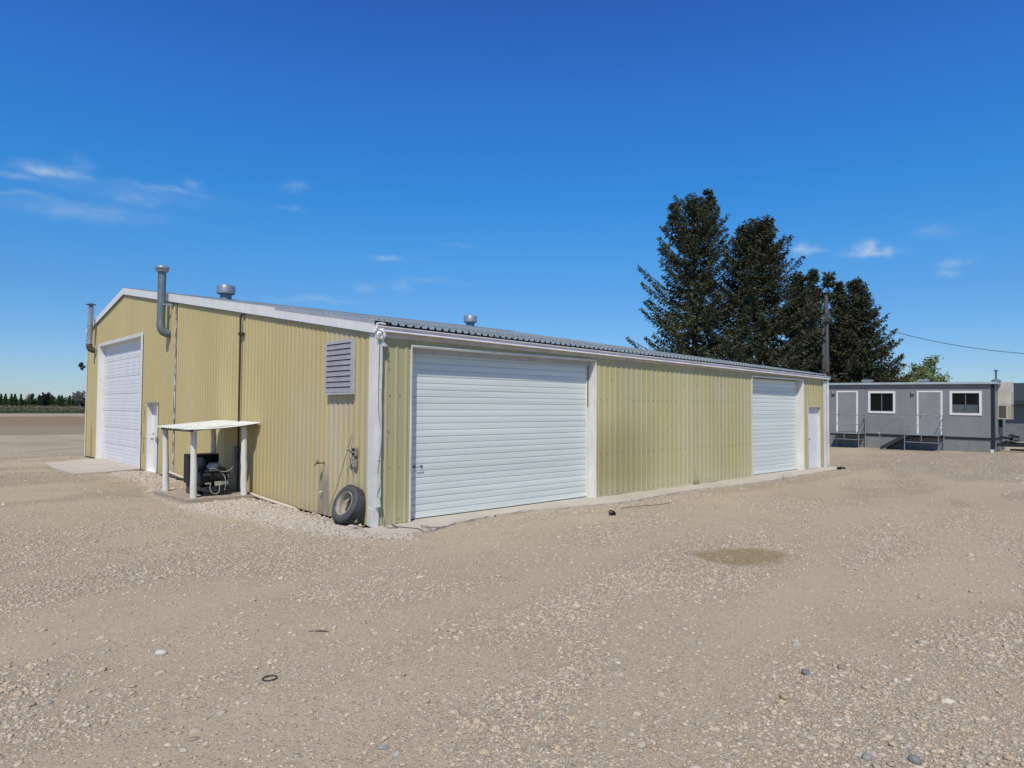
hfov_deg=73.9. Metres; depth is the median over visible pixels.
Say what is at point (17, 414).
field track
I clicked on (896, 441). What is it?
metal steps
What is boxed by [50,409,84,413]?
crop field
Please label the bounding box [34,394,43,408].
windbreak tree
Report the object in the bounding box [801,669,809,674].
cobble
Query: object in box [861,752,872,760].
cobble
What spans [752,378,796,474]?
roll up door
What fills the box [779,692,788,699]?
cobble
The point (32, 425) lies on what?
plowed field
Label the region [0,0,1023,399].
sky
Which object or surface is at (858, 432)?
metal steps
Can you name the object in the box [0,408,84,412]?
crop
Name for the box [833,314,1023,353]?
power line
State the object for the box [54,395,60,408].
windbreak tree
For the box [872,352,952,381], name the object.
leafy tree
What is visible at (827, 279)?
spruce tree
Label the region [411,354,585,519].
roll up door
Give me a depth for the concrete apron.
14.37 m
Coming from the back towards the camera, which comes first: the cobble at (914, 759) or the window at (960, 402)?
the window at (960, 402)
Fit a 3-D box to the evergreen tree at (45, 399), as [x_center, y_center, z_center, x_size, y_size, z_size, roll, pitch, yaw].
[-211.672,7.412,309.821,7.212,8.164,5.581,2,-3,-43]
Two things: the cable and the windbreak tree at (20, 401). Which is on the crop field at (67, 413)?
the windbreak tree at (20, 401)
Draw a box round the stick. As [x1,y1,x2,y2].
[309,630,327,631]
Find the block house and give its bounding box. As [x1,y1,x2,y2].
[1005,383,1023,441]
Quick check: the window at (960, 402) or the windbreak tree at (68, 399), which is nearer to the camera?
the window at (960, 402)
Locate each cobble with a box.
[155,649,167,655]
[185,736,198,740]
[377,745,388,749]
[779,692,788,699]
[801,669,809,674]
[837,664,844,669]
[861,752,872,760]
[893,678,898,683]
[907,754,921,764]
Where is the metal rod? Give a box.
[323,434,352,520]
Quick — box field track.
[0,413,84,415]
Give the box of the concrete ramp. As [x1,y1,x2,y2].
[44,458,142,475]
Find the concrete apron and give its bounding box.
[359,466,845,533]
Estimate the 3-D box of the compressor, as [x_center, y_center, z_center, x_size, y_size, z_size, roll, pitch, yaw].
[-6.503,1.920,14.982,1.035,0.952,1.100,2,-3,-43]
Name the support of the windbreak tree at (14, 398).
on the crop field at (67, 413)
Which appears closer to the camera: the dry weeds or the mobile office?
the mobile office
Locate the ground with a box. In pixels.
[0,413,1023,767]
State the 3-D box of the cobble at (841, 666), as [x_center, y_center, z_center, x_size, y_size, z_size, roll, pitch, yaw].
[2.579,2.220,5.333,0.067,0.050,0.065,2,-3,-43]
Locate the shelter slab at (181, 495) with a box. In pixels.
[154,489,255,502]
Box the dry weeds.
[0,405,84,408]
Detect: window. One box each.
[868,391,894,413]
[949,391,981,415]
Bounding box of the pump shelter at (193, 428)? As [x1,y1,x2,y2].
[155,420,259,497]
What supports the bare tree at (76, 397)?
on the crop field at (67, 413)
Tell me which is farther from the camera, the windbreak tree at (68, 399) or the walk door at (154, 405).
the windbreak tree at (68, 399)
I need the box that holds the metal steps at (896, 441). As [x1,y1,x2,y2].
[877,415,943,451]
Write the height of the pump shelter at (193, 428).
1.691 m
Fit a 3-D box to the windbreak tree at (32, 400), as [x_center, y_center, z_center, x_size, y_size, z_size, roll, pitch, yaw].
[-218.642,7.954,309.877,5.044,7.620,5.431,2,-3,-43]
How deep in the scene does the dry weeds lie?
296.99 m
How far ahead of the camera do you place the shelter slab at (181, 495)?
14.56 m
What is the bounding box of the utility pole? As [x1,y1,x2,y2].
[821,295,830,382]
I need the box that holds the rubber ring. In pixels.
[262,675,277,680]
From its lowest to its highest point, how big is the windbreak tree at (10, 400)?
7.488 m
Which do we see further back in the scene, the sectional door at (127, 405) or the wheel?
the sectional door at (127, 405)
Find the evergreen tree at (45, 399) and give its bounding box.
[38,392,55,408]
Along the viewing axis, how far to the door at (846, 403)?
36.96 m
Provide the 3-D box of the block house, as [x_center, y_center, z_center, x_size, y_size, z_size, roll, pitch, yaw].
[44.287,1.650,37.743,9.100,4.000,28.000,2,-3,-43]
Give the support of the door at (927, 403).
in the mobile office
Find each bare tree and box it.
[24,393,34,402]
[71,391,85,406]
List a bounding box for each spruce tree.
[624,188,769,362]
[698,214,837,382]
[771,274,819,372]
[798,268,840,371]
[809,276,912,382]
[820,281,861,379]
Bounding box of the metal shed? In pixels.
[78,265,830,526]
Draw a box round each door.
[103,338,140,465]
[151,404,156,469]
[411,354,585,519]
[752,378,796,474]
[809,408,817,467]
[836,391,857,431]
[917,391,942,434]
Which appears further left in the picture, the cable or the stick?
the stick
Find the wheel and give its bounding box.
[331,485,364,524]
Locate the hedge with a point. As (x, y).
(55, 399)
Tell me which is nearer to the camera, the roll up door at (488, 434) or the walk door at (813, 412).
the roll up door at (488, 434)
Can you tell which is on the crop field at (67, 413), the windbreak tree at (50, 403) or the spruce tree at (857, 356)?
the windbreak tree at (50, 403)
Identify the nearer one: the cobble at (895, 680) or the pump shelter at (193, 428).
the cobble at (895, 680)
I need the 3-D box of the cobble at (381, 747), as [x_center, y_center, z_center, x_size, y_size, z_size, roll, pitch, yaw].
[-0.767,2.158,4.046,0.073,0.022,0.047,1,-2,-10]
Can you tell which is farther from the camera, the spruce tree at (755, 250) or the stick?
the spruce tree at (755, 250)
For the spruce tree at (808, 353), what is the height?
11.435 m
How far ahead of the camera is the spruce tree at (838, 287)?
47.09 m
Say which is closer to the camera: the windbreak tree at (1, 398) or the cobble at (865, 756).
the cobble at (865, 756)
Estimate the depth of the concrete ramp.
22.02 m
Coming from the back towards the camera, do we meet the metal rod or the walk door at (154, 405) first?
the walk door at (154, 405)
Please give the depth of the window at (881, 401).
35.84 m
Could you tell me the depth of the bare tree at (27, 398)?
309.65 m
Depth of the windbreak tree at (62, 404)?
309.55 m
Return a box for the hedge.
[0,397,84,408]
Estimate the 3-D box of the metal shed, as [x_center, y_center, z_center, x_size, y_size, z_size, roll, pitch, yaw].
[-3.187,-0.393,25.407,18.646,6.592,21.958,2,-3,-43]
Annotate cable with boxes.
[380,497,444,530]
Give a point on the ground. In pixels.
(956, 495)
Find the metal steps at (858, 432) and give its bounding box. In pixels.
[829,414,865,447]
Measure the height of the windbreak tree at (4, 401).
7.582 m
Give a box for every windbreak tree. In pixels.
[0,393,2,408]
[1,393,7,408]
[7,394,12,408]
[9,394,17,408]
[18,394,23,408]
[26,393,36,408]
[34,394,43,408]
[46,396,55,408]
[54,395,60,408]
[57,395,65,408]
[66,395,70,408]
[69,395,75,408]
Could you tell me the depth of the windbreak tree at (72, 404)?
309.41 m
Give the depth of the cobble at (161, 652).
5.53 m
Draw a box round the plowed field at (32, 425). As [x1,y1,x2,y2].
[0,416,84,434]
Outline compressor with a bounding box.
[183,449,238,495]
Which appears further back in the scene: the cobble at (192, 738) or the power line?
the power line
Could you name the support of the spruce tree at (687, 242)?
on the ground
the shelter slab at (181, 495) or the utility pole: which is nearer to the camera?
the shelter slab at (181, 495)
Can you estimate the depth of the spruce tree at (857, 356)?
43.96 m
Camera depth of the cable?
11.25 m
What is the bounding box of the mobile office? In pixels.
[826,370,1023,452]
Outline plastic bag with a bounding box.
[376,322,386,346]

